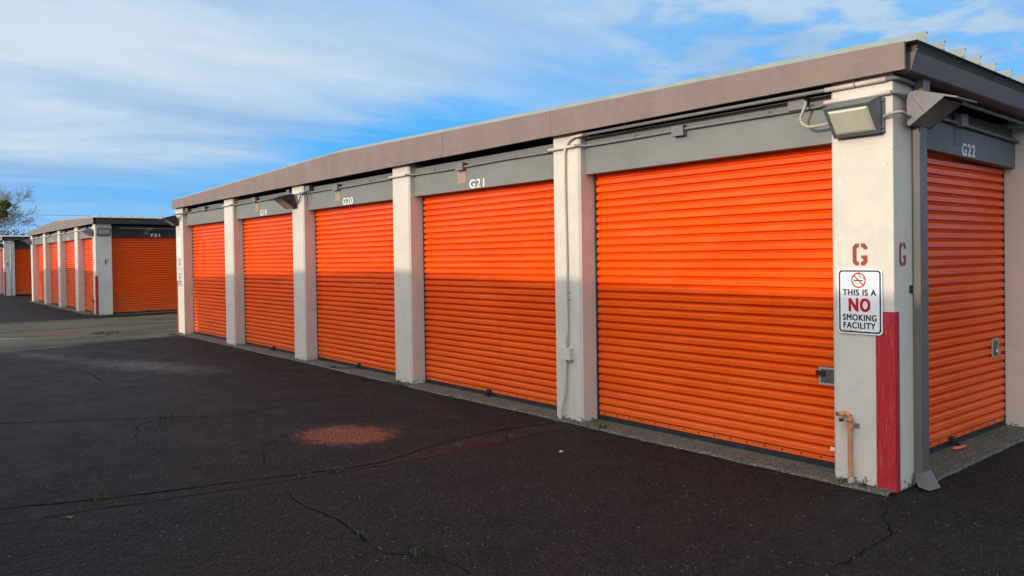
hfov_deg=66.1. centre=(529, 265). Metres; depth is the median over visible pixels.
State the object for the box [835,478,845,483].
weed tuft
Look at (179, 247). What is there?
paper notice
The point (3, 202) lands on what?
mistletoe clump
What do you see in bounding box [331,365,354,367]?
pull rope
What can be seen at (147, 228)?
conduit
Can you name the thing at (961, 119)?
junction box
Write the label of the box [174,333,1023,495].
concrete apron
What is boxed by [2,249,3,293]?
roll up door
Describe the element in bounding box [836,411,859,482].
standpipe tap
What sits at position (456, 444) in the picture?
weed tuft
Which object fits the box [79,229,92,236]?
wall lamp
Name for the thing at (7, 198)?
bare tree
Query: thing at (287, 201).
wall lamp
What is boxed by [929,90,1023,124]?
conduit
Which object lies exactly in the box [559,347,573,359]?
junction box
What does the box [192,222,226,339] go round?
roll up door
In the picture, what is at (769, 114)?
conduit
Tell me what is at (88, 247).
roll up door
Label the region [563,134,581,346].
conduit
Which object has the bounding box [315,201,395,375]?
roll up door
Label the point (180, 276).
no smoking sign
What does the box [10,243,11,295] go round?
conduit
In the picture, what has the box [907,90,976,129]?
wall lamp
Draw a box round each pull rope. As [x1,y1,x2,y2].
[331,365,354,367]
[951,444,966,449]
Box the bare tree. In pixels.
[0,183,40,234]
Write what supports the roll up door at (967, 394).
in the storage building at (706, 265)
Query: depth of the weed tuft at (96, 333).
18.10 m
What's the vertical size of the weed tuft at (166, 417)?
0.025 m
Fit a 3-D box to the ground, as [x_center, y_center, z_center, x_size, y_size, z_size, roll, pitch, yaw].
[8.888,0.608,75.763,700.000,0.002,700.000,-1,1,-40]
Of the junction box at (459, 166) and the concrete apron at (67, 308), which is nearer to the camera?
the junction box at (459, 166)
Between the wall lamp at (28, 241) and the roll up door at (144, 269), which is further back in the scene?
the wall lamp at (28, 241)
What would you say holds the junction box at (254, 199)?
attached to the storage building at (706, 265)
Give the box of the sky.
[0,0,1023,234]
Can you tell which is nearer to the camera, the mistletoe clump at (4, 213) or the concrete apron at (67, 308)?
the concrete apron at (67, 308)
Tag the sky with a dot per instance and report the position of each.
(133, 108)
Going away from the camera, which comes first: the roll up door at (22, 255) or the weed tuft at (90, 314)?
the weed tuft at (90, 314)
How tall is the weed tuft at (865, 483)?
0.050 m
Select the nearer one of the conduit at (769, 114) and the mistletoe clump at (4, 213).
the conduit at (769, 114)
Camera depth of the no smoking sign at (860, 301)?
5.50 m
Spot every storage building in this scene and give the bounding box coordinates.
[0,235,31,295]
[28,215,176,315]
[172,31,1023,492]
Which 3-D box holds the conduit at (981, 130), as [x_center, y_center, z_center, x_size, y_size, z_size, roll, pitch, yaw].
[3.530,-1.146,6.402,2.472,0.097,0.189,-1,1,-44]
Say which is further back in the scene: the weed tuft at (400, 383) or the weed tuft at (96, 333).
the weed tuft at (96, 333)
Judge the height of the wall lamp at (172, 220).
0.234 m
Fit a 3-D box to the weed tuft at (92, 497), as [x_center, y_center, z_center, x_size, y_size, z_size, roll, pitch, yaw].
[-3.010,1.610,5.484,0.151,0.020,0.153,-1,1,-40]
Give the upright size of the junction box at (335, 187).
0.095 m
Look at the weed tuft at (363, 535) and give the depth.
4.65 m
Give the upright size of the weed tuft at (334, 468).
0.025 m
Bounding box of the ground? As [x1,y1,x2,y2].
[0,294,1023,575]
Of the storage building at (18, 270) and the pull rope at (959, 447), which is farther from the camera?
the storage building at (18, 270)
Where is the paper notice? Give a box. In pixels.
[177,237,180,256]
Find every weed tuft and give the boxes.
[76,313,96,316]
[86,493,110,501]
[89,331,122,334]
[157,414,176,418]
[324,465,342,472]
[351,531,366,537]
[390,379,409,385]
[407,546,426,555]
[452,442,466,446]
[597,421,608,428]
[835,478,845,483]
[858,480,866,486]
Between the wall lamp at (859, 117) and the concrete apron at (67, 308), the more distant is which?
the concrete apron at (67, 308)
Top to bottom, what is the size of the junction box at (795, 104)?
0.095 m
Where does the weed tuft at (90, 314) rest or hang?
on the ground
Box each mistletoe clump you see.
[0,199,12,209]
[0,206,8,219]
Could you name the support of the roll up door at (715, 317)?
in the storage building at (706, 265)
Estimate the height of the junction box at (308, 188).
0.090 m
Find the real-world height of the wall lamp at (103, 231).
0.249 m
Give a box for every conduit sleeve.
[388,174,404,178]
[547,144,574,151]
[823,89,891,104]
[824,76,886,92]
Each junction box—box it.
[252,197,257,202]
[305,186,311,191]
[332,184,340,190]
[455,162,465,170]
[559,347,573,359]
[671,125,686,136]
[788,96,807,111]
[954,113,967,127]
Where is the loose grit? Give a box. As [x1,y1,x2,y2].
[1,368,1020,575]
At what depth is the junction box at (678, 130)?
6.76 m
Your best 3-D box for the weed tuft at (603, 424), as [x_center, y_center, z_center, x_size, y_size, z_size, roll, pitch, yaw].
[0.691,1.496,7.420,0.125,0.070,0.130,-1,1,11]
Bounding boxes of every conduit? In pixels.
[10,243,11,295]
[30,228,92,238]
[128,228,167,228]
[174,90,907,214]
[559,360,566,418]
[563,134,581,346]
[582,76,916,135]
[799,100,827,128]
[883,110,909,117]
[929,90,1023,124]
[942,118,1019,142]
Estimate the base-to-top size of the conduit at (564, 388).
0.616 m
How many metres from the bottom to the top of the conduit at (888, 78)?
0.066 m
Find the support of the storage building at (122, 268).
on the ground
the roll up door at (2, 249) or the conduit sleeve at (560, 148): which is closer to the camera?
the conduit sleeve at (560, 148)
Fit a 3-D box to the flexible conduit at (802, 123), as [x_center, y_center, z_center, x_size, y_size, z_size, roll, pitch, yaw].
[2.103,-1.116,5.732,0.061,0.223,0.288,-1,1,-40]
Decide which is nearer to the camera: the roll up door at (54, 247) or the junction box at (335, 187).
the junction box at (335, 187)
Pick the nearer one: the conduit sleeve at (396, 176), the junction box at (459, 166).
the junction box at (459, 166)
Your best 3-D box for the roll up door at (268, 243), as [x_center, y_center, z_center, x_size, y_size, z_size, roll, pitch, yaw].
[-4.661,0.241,14.209,0.125,2.600,2.808,-1,1,-40]
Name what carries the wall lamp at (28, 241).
attached to the storage building at (122, 268)
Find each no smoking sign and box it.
[178,267,181,286]
[838,269,882,334]
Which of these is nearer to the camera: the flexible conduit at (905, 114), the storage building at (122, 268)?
the flexible conduit at (905, 114)
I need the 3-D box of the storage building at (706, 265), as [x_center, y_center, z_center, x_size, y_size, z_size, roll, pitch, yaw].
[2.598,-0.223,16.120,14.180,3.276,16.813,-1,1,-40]
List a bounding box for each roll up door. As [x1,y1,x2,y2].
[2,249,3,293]
[14,248,31,295]
[38,244,43,301]
[51,243,58,304]
[66,240,75,308]
[84,238,93,312]
[111,237,176,313]
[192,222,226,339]
[243,213,294,354]
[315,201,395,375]
[422,180,556,409]
[594,145,834,468]
[927,153,1005,453]
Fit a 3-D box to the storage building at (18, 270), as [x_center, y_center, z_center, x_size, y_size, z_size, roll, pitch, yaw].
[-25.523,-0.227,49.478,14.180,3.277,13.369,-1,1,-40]
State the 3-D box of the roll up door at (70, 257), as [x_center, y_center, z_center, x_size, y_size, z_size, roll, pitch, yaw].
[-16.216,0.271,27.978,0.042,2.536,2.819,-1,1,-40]
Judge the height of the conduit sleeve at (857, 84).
0.037 m
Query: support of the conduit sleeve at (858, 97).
attached to the conduit at (769, 114)
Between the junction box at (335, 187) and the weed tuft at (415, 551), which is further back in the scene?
the junction box at (335, 187)
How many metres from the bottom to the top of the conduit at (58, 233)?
0.037 m
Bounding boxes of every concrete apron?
[29,301,176,315]
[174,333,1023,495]
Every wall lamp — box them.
[23,239,31,244]
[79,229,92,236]
[96,227,110,235]
[158,215,177,225]
[268,194,294,208]
[823,96,885,138]
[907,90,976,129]

